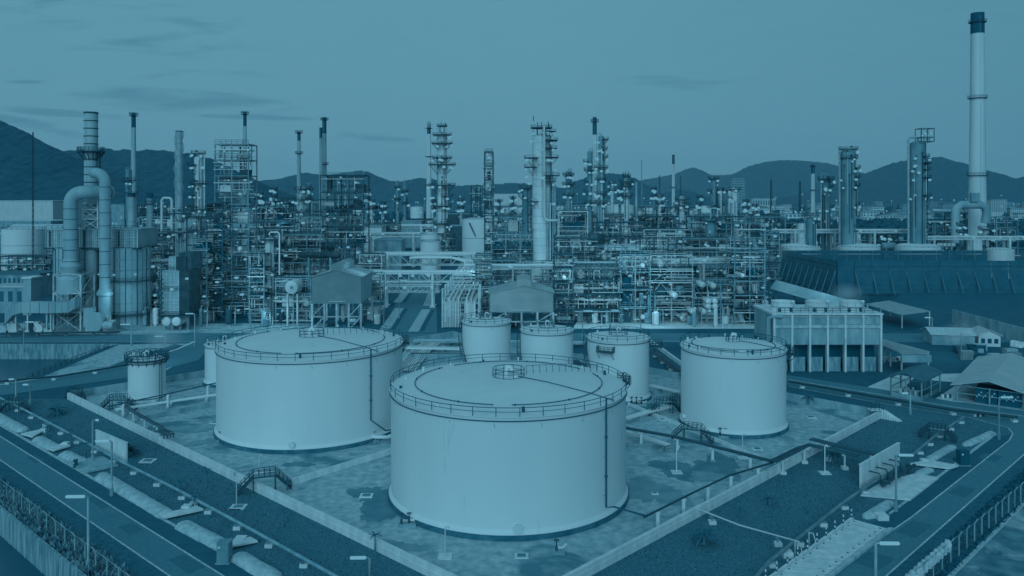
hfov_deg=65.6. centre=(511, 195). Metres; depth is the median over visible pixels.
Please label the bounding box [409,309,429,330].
kerb
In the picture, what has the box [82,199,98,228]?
steel truss
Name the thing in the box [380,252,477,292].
pipe bridge
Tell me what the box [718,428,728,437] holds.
valve set
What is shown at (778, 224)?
process frame
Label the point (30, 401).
street lamp
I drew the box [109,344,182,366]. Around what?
lawn
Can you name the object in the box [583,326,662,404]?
storage tank
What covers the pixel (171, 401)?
pipeline
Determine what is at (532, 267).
pipe bridge
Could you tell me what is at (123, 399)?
step over stairs
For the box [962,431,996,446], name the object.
drain bank
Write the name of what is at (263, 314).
vertical drum
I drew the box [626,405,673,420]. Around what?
pipeline
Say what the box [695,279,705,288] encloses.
exchanger
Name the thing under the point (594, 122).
chimney
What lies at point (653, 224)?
process frame
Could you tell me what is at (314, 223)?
process frame
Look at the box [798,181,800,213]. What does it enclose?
mast
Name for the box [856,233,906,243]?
process frame
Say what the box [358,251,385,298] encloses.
process frame
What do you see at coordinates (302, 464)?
damp patch
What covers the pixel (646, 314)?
vertical drum
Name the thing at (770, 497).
palm tree
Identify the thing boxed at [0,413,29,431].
drain bank
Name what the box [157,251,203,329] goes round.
furnace
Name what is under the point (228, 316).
vertical drum
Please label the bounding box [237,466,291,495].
step over stairs
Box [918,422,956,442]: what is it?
step over stairs
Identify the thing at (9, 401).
step over stairs
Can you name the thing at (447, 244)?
process frame
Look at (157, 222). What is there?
process frame
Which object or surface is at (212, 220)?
process frame
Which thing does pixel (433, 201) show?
process column
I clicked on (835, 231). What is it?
pipe bridge
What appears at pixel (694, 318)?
vertical drum
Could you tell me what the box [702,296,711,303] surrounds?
exchanger
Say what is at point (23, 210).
plant building
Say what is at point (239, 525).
pipeline
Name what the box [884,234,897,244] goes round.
process column
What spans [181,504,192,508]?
concrete block
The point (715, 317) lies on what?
vertical drum
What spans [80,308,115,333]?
blower
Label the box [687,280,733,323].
process frame
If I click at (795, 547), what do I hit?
hose point
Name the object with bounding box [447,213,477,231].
plant building
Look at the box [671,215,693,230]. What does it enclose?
plant building
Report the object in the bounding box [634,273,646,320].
process column
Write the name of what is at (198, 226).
process frame
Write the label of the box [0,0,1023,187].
sky
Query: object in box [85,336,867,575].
tank farm floor
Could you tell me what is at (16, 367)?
canal water
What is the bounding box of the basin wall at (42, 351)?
[0,344,117,358]
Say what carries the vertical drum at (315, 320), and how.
on the yard at (218, 328)
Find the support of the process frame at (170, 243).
on the ground at (938, 353)
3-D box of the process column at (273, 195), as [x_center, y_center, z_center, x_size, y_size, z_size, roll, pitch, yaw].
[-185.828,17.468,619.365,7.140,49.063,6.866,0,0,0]
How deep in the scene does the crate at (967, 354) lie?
203.47 m
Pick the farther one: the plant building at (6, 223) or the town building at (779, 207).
the town building at (779, 207)
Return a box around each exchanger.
[668,290,677,298]
[686,306,694,315]
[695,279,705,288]
[696,306,706,315]
[701,302,711,310]
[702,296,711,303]
[706,281,715,289]
[709,296,717,303]
[711,303,717,310]
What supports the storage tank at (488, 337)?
on the tank farm floor
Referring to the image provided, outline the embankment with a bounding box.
[870,292,1023,327]
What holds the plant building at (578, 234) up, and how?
on the ground at (938, 353)
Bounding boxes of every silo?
[47,248,98,328]
[98,246,156,328]
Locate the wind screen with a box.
[775,250,1023,301]
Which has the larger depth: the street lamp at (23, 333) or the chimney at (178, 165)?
the chimney at (178, 165)
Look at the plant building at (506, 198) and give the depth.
1500.00 m
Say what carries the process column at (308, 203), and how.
on the ground at (938, 353)
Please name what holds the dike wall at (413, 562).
on the ground at (938, 353)
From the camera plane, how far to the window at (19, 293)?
284.95 m
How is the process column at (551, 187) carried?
on the ground at (938, 353)
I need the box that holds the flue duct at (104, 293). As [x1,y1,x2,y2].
[88,168,113,319]
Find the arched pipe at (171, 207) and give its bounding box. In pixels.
[161,197,172,248]
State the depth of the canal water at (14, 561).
98.26 m
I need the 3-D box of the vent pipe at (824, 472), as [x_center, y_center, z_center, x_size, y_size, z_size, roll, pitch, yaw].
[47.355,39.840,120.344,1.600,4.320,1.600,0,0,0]
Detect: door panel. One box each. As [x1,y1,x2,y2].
[49,231,50,246]
[83,231,84,246]
[118,231,119,246]
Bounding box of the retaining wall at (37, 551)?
[0,505,86,575]
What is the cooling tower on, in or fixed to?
on the ground at (938, 353)
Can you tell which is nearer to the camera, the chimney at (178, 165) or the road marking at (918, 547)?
the road marking at (918, 547)
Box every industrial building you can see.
[311,258,372,326]
[488,273,554,326]
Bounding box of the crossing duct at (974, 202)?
[931,193,990,242]
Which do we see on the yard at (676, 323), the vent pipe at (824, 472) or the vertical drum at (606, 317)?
the vertical drum at (606, 317)
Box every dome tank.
[780,243,820,278]
[837,243,880,249]
[894,243,941,249]
[985,247,1014,276]
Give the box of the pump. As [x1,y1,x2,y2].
[888,357,898,361]
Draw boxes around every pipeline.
[0,331,119,336]
[0,364,127,384]
[0,397,337,575]
[107,382,215,417]
[115,394,215,411]
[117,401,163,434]
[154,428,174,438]
[402,342,439,370]
[405,346,461,351]
[408,353,460,355]
[412,339,583,344]
[573,359,585,366]
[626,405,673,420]
[626,427,771,471]
[626,430,669,451]
[643,462,773,526]
[649,384,680,392]
[650,350,680,375]
[697,508,803,547]
[754,474,886,575]
[769,443,859,474]
[788,380,1017,421]
[809,437,875,461]
[913,416,964,454]
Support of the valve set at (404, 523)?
on the tank farm floor
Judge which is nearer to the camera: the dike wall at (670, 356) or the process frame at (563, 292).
the dike wall at (670, 356)
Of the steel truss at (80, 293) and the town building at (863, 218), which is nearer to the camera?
the steel truss at (80, 293)
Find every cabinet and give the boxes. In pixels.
[73,459,77,467]
[215,538,232,564]
[954,449,970,465]
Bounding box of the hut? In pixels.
[887,364,943,400]
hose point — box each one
[794,541,801,556]
[805,532,815,546]
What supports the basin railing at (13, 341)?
on the ground at (938, 353)
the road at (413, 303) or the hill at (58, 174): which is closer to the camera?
the road at (413, 303)
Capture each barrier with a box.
[941,394,950,397]
[973,414,984,416]
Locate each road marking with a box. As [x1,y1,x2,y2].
[0,436,223,575]
[0,459,170,575]
[154,341,208,341]
[789,386,1013,529]
[885,454,1023,575]
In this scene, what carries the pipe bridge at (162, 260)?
on the ground at (938, 353)
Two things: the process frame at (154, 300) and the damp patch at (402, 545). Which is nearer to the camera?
the damp patch at (402, 545)
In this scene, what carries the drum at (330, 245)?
on the ground at (938, 353)
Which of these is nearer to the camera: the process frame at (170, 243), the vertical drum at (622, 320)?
the vertical drum at (622, 320)
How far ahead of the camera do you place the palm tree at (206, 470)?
114.53 m
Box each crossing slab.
[21,430,41,437]
[47,444,70,451]
[68,456,117,473]
[160,506,203,518]
[211,537,257,549]
[861,473,938,500]
[910,460,958,468]
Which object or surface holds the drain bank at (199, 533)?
on the ground at (938, 353)
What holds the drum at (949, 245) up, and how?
on the ground at (938, 353)
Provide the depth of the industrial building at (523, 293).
246.00 m
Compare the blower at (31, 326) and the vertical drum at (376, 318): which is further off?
the vertical drum at (376, 318)
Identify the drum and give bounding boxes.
[142,307,151,326]
[152,305,161,325]
[195,308,204,323]
[199,306,207,326]
[225,306,235,324]
[250,299,259,315]
[261,309,265,325]
[263,316,272,326]
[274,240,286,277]
[278,312,283,322]
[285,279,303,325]
[290,241,333,273]
[299,249,340,307]
[305,303,313,321]
[313,311,320,323]
[341,304,344,320]
[345,304,353,315]
[374,311,383,324]
[451,308,459,326]
[542,312,548,320]
[592,243,642,274]
[592,310,601,323]
[599,306,608,322]
[605,304,613,322]
[618,304,628,322]
[644,310,653,322]
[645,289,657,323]
[653,308,663,325]
[680,312,686,321]
[687,313,697,324]
[692,309,701,326]
[714,306,722,326]
[723,313,728,323]
[881,241,895,249]
[936,242,955,249]
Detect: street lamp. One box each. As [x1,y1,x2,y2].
[8,378,16,400]
[23,321,33,351]
[23,384,31,404]
[65,495,90,566]
[91,419,98,460]
[95,440,113,495]
[120,324,131,345]
[154,336,165,354]
[185,313,195,345]
[350,556,370,575]
[398,280,406,317]
[581,310,592,337]
[874,541,899,575]
[894,454,913,511]
[902,392,911,414]
[960,332,971,359]
[997,396,1012,439]
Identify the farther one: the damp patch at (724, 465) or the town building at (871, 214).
the town building at (871, 214)
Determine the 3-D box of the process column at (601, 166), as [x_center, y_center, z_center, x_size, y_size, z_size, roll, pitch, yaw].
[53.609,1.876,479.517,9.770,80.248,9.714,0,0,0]
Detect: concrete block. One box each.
[39,428,48,432]
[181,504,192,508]
[233,535,246,540]
[781,549,793,558]
[873,512,888,520]
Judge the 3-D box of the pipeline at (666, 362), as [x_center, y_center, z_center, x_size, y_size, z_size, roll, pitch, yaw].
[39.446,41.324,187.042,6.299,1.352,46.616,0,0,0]
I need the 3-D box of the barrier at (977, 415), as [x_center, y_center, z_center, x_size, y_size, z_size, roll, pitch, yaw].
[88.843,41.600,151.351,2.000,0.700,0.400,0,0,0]
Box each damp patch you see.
[152,425,210,433]
[184,438,220,446]
[280,461,315,466]
[346,486,387,504]
[359,502,396,522]
[381,539,430,551]
[628,475,694,506]
[647,460,693,481]
[688,471,740,481]
[692,451,741,476]
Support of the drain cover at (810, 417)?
on the lawn at (760, 551)
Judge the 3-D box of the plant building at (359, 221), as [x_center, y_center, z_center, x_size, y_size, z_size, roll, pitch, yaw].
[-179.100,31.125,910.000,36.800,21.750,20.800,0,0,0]
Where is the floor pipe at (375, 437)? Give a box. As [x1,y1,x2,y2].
[373,434,390,444]
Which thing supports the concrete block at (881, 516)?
on the ground at (938, 353)
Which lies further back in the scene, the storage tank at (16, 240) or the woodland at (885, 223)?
the woodland at (885, 223)
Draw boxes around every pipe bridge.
[151,259,211,294]
[360,224,436,231]
[365,232,442,266]
[373,270,477,307]
[378,284,441,292]
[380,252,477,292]
[465,264,556,311]
[545,262,618,317]
[610,257,739,315]
[771,229,906,249]
[926,236,1023,276]
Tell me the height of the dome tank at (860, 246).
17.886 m
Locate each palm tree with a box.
[47,404,68,416]
[127,457,135,470]
[173,478,185,489]
[189,495,198,505]
[201,467,209,486]
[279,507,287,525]
[368,531,380,553]
[688,524,719,547]
[762,495,774,504]
[799,393,817,403]
[823,451,842,463]
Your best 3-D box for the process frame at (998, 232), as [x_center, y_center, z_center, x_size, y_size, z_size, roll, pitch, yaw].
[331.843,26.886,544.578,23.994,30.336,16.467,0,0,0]
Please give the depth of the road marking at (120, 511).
105.01 m
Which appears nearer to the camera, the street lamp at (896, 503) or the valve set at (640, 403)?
the street lamp at (896, 503)
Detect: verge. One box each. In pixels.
[0,426,252,575]
[0,461,167,575]
[393,308,407,328]
[403,287,415,301]
[420,310,434,330]
[435,287,440,303]
[871,434,1011,527]
[888,456,1023,575]
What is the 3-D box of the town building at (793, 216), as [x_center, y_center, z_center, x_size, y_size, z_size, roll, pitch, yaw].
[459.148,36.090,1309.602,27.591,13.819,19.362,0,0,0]
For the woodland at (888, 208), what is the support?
on the ground at (938, 353)
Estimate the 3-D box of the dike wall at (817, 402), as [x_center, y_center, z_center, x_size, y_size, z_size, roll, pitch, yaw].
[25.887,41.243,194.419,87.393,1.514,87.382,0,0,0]
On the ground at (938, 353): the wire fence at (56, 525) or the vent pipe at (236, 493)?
the wire fence at (56, 525)
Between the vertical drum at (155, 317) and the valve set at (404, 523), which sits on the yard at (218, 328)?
the vertical drum at (155, 317)
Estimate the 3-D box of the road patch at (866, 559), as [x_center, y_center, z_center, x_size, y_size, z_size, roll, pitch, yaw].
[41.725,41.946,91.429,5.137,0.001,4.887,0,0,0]
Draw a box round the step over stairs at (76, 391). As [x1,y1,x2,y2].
[65,385,85,399]
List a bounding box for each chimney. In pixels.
[77,111,104,311]
[125,192,137,226]
[129,112,137,226]
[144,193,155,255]
[174,130,183,255]
[241,111,248,254]
[295,130,302,236]
[319,127,322,227]
[320,117,328,241]
[424,122,432,231]
[591,117,598,258]
[635,182,637,225]
[672,155,674,214]
[811,165,814,216]
[966,12,988,249]
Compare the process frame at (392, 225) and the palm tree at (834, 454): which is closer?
the palm tree at (834, 454)
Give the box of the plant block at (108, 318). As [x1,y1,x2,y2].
[85,315,115,330]
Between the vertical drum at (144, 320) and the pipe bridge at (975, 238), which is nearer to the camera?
the vertical drum at (144, 320)
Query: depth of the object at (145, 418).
144.11 m
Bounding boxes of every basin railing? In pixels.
[0,339,125,342]
[26,344,106,377]
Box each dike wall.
[67,392,457,575]
[70,331,452,396]
[138,401,215,421]
[289,448,390,484]
[409,354,583,359]
[453,331,876,415]
[562,411,880,575]
[627,402,768,462]
[650,340,680,365]
[952,309,1023,341]
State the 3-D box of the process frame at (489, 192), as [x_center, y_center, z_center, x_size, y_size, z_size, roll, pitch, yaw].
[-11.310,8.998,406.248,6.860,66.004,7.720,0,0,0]
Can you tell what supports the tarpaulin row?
hanging from the wire fence at (968, 527)
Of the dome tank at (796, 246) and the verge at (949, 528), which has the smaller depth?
the verge at (949, 528)
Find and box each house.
[920,327,976,344]
[972,325,1002,346]
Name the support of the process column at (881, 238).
on the ground at (938, 353)
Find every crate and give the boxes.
[952,345,966,351]
[958,350,974,359]
[972,343,986,350]
[973,344,985,350]
[975,353,984,358]
[1002,348,1017,353]
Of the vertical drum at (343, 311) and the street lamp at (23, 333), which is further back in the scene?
the vertical drum at (343, 311)
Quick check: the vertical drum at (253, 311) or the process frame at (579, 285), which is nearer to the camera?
the process frame at (579, 285)
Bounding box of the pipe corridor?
[413,255,486,327]
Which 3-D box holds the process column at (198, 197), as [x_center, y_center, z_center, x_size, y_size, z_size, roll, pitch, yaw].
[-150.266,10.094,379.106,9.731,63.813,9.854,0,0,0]
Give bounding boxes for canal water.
[0,359,74,375]
[0,376,44,575]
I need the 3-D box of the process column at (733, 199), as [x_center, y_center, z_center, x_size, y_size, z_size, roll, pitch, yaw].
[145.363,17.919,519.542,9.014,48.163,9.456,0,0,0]
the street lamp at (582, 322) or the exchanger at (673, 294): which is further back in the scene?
the exchanger at (673, 294)
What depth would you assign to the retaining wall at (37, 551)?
97.34 m
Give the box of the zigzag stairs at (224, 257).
[208,202,234,318]
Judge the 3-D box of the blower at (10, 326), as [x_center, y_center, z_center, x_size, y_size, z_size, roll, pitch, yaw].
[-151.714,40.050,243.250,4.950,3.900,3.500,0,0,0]
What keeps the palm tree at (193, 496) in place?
on the lawn at (324, 537)
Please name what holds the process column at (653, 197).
on the ground at (938, 353)
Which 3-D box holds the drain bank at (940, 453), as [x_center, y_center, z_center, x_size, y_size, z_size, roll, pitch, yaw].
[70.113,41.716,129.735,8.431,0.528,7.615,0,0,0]
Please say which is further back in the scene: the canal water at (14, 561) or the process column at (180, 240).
the process column at (180, 240)
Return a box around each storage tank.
[1,226,45,269]
[124,348,169,403]
[202,334,235,387]
[213,322,408,453]
[388,353,644,541]
[410,206,423,218]
[420,232,437,267]
[421,239,440,274]
[458,312,511,361]
[462,217,494,262]
[494,204,510,222]
[517,319,573,364]
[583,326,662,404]
[606,204,633,230]
[679,331,797,438]
[701,206,709,212]
[797,222,805,242]
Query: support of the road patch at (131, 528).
on the road at (153, 548)
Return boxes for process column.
[121,167,135,226]
[167,209,193,252]
[187,150,206,215]
[252,196,262,232]
[255,191,264,225]
[260,231,279,318]
[269,187,277,221]
[271,199,283,221]
[282,201,291,221]
[291,186,310,271]
[305,183,312,249]
[364,189,370,223]
[367,199,374,223]
[379,201,386,223]
[394,180,400,223]
[401,180,409,219]
[427,121,455,251]
[430,199,436,231]
[457,198,465,224]
[494,199,503,241]
[509,196,516,241]
[518,184,531,241]
[524,116,559,279]
[550,136,555,273]
[562,168,573,257]
[583,148,596,257]
[593,133,608,225]
[607,181,616,242]
[617,187,623,230]
[619,171,633,242]
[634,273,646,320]
[650,187,657,235]
[656,194,664,231]
[673,196,690,265]
[696,195,703,213]
[701,208,720,280]
[707,175,720,226]
[718,188,725,239]
[726,188,730,220]
[728,187,740,241]
[742,199,750,228]
[752,204,759,224]
[803,213,820,245]
[817,174,835,249]
[838,146,861,244]
[876,233,886,249]
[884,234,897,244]
[907,128,934,243]
[956,222,968,249]
[978,226,995,249]
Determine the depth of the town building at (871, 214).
1474.87 m
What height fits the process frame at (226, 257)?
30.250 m
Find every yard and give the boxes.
[19,323,326,332]
[46,343,191,375]
[574,316,753,328]
[787,358,972,395]
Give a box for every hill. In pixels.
[0,120,225,208]
[64,148,388,212]
[260,170,559,203]
[467,173,658,204]
[597,189,801,206]
[640,168,733,193]
[698,160,864,200]
[771,157,1023,203]
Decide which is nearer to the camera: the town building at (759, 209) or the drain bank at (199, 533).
the drain bank at (199, 533)
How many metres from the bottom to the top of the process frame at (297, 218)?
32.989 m
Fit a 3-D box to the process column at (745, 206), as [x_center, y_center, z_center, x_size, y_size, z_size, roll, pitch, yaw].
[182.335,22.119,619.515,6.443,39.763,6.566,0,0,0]
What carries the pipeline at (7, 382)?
on the ground at (938, 353)
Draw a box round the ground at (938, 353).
[0,249,1023,409]
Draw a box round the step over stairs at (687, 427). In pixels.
[671,421,713,443]
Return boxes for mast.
[32,132,33,269]
[641,160,641,217]
[770,179,772,212]
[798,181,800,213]
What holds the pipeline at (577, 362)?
on the ground at (938, 353)
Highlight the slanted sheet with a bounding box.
[770,280,843,303]
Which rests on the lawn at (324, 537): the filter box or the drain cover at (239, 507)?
the drain cover at (239, 507)
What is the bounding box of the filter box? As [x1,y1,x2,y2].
[43,225,159,248]
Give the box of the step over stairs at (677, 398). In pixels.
[665,393,680,408]
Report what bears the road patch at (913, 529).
on the road at (937, 513)
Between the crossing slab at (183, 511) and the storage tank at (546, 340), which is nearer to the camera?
the crossing slab at (183, 511)
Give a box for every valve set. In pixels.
[398,512,416,527]
[553,539,566,554]
[630,397,646,405]
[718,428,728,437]
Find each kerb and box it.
[0,341,195,384]
[0,424,216,550]
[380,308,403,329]
[393,287,412,302]
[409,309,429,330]
[423,287,435,305]
[792,380,1020,415]
[888,434,995,514]
[948,503,1023,575]
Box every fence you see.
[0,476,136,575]
[0,479,129,575]
[915,482,1023,575]
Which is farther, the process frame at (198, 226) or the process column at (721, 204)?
the process column at (721, 204)
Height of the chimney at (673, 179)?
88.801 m
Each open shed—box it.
[866,301,929,327]
[883,339,931,369]
[950,353,1023,410]
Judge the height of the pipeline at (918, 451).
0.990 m
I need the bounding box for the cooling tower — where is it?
[753,299,883,371]
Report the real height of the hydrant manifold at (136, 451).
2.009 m
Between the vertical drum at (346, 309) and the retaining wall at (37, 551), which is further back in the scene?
the vertical drum at (346, 309)
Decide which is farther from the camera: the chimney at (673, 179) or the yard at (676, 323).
the chimney at (673, 179)
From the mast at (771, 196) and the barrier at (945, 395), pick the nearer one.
the barrier at (945, 395)
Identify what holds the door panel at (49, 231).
in the filter box
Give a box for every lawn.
[0,399,424,575]
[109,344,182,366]
[591,401,1011,575]
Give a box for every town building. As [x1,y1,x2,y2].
[729,178,744,212]
[757,207,771,212]
[774,205,784,212]
[779,204,791,209]
[781,210,792,213]
[781,214,799,219]
[806,203,816,208]
[830,210,837,214]
[856,217,870,220]
[860,206,866,210]
[860,211,876,217]
[867,206,882,210]
[872,202,880,205]
[875,215,892,218]
[887,212,899,214]
[892,209,906,213]
[899,204,906,208]
[926,202,939,214]
[926,212,933,218]
[938,203,955,215]
[987,199,1006,217]
[1007,203,1014,207]
[1007,208,1023,217]
[1012,213,1023,218]
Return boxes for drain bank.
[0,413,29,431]
[32,436,58,449]
[58,451,87,461]
[94,472,173,518]
[175,520,223,547]
[230,552,282,575]
[862,500,894,518]
[914,467,933,474]
[926,444,956,460]
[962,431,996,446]
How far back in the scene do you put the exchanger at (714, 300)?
256.75 m
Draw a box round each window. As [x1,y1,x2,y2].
[0,291,3,301]
[8,291,12,301]
[17,291,21,301]
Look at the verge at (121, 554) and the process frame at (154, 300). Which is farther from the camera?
the process frame at (154, 300)
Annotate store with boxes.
[0,224,62,259]
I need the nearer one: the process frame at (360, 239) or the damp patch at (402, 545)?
the damp patch at (402, 545)
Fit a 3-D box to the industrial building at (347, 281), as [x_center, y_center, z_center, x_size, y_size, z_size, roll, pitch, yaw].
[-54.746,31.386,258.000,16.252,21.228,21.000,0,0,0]
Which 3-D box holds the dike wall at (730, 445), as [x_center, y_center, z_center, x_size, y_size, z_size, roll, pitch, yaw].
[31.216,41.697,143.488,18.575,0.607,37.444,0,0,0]
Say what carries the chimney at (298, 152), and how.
on the ground at (938, 353)
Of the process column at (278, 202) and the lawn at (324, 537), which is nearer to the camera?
the lawn at (324, 537)
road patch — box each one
[27,455,43,462]
[86,495,112,508]
[119,523,142,534]
[168,554,204,573]
[855,551,893,570]
[896,520,932,537]
[948,485,974,496]
[977,453,1002,461]
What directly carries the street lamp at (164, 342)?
on the yard at (110, 357)
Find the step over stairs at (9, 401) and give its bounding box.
[0,396,30,412]
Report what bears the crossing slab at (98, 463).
on the ground at (938, 353)
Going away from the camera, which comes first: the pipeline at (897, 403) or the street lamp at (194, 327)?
the pipeline at (897, 403)
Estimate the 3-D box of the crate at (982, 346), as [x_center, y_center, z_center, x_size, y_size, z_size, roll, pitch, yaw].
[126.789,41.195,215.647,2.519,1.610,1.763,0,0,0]
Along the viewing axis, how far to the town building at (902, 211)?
1533.81 m
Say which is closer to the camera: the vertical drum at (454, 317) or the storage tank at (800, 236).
the vertical drum at (454, 317)
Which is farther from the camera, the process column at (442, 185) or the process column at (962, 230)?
the process column at (442, 185)
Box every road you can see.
[0,333,1010,342]
[0,341,205,394]
[0,437,220,575]
[383,275,436,332]
[786,375,1023,575]
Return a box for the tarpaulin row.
[905,539,951,575]
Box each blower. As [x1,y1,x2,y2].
[0,323,7,332]
[7,320,24,331]
[28,323,35,331]
[33,321,49,331]
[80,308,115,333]
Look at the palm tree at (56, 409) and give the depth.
151.82 m
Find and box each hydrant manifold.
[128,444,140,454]
[869,455,915,486]
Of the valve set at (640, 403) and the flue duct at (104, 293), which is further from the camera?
the flue duct at (104, 293)
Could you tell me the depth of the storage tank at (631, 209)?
782.37 m
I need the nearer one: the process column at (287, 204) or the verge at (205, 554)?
the verge at (205, 554)
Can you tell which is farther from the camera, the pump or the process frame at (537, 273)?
the process frame at (537, 273)
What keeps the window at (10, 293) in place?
in the plant building at (11, 294)
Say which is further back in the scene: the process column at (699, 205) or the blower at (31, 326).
the process column at (699, 205)
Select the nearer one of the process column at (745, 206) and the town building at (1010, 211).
the process column at (745, 206)
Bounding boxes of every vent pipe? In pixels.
[228,480,239,509]
[252,454,265,474]
[438,526,452,559]
[670,446,682,473]
[736,434,747,459]
[818,445,831,474]
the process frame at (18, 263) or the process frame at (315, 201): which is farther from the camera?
the process frame at (315, 201)
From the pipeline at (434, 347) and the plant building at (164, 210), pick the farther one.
the plant building at (164, 210)
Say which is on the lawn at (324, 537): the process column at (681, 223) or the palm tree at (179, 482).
the palm tree at (179, 482)
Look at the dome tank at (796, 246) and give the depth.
398.48 m
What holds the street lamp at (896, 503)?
on the ground at (938, 353)
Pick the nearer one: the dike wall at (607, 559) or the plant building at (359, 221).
the dike wall at (607, 559)
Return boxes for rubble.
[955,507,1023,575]
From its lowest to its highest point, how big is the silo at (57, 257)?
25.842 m
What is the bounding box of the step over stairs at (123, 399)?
[99,393,137,409]
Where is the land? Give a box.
[143,202,1023,248]
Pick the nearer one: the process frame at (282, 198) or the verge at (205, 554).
the verge at (205, 554)
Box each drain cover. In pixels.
[138,458,156,462]
[229,504,247,509]
[359,493,373,497]
[515,553,528,558]
[751,447,762,450]
[805,416,816,418]
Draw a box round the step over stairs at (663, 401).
[646,395,680,415]
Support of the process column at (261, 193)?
on the ground at (938, 353)
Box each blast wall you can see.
[95,429,127,462]
[859,442,899,487]
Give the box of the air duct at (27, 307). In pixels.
[5,297,79,331]
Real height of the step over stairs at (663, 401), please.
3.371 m
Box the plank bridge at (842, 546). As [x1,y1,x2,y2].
[769,517,892,575]
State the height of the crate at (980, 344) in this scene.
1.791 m
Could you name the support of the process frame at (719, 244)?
on the ground at (938, 353)
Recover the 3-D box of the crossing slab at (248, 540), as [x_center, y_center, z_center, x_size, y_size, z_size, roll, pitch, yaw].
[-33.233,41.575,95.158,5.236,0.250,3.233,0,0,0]
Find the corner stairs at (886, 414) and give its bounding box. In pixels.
[867,402,901,421]
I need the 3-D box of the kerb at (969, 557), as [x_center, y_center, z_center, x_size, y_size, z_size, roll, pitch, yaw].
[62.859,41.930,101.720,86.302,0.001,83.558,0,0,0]
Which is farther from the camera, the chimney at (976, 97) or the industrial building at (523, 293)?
the chimney at (976, 97)
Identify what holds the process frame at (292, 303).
on the ground at (938, 353)
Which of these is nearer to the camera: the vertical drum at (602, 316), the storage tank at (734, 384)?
the storage tank at (734, 384)
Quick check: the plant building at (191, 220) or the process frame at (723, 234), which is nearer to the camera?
the plant building at (191, 220)
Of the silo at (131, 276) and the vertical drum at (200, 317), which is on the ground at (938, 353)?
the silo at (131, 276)
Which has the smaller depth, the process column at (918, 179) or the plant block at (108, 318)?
the plant block at (108, 318)
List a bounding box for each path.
[868,375,913,391]
[932,373,960,381]
[936,384,964,401]
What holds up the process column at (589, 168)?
on the ground at (938, 353)
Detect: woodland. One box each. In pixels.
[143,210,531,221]
[583,225,695,249]
[743,217,1023,247]
[759,204,1008,216]
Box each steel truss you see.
[53,272,94,330]
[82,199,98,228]
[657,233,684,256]
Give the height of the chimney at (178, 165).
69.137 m
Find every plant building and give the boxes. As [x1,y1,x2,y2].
[0,200,81,226]
[0,220,62,232]
[0,270,52,296]
[0,283,41,312]
[21,276,42,314]
[111,204,142,226]
[159,206,187,225]
[182,217,211,294]
[225,210,253,228]
[338,213,364,231]
[364,226,385,260]
[373,238,405,269]
[401,220,424,247]
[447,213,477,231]
[449,225,461,251]
[494,194,521,204]
[502,215,515,232]
[567,232,592,260]
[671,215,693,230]
[695,217,707,251]
[748,199,774,209]
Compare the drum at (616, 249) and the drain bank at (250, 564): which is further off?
the drum at (616, 249)
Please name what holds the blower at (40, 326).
on the ground at (938, 353)
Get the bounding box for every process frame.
[0,254,52,270]
[137,202,212,234]
[138,215,183,255]
[151,235,174,299]
[151,260,168,322]
[153,230,174,273]
[183,212,230,248]
[186,213,223,299]
[191,234,215,322]
[205,200,232,320]
[212,222,230,279]
[213,140,257,317]
[247,250,271,322]
[249,205,292,255]
[249,220,300,280]
[250,225,287,305]
[254,197,305,237]
[273,274,317,322]
[281,231,326,304]
[286,210,326,249]
[294,214,326,279]
[305,199,318,237]
[318,172,369,269]
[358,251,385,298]
[361,218,432,234]
[362,223,401,231]
[362,272,384,320]
[438,232,455,262]
[469,185,481,217]
[472,257,519,302]
[474,253,492,316]
[483,149,496,278]
[490,233,532,276]
[494,205,531,237]
[494,215,532,259]
[515,260,556,299]
[551,210,586,260]
[552,250,576,324]
[553,232,595,274]
[554,235,597,302]
[556,203,597,232]
[556,208,588,277]
[570,261,621,323]
[586,213,637,254]
[593,221,645,280]
[593,245,640,302]
[597,200,623,213]
[615,250,651,323]
[634,205,697,228]
[634,216,678,256]
[635,237,682,302]
[639,227,692,278]
[646,253,693,322]
[677,235,733,299]
[686,214,735,280]
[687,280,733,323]
[694,213,747,252]
[701,213,779,224]
[725,216,747,302]
[726,218,766,324]
[727,252,771,303]
[728,232,779,280]
[742,215,786,256]
[779,221,819,245]
[817,226,839,248]
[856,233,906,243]
[926,219,950,249]
[944,212,988,249]
[987,213,1019,257]
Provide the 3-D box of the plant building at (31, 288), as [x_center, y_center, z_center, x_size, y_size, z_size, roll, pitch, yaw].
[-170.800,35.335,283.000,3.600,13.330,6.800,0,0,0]
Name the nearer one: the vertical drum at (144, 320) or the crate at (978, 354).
the crate at (978, 354)
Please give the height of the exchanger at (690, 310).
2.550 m
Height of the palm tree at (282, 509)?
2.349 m
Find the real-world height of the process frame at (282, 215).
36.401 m
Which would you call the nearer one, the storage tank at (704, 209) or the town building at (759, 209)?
the storage tank at (704, 209)

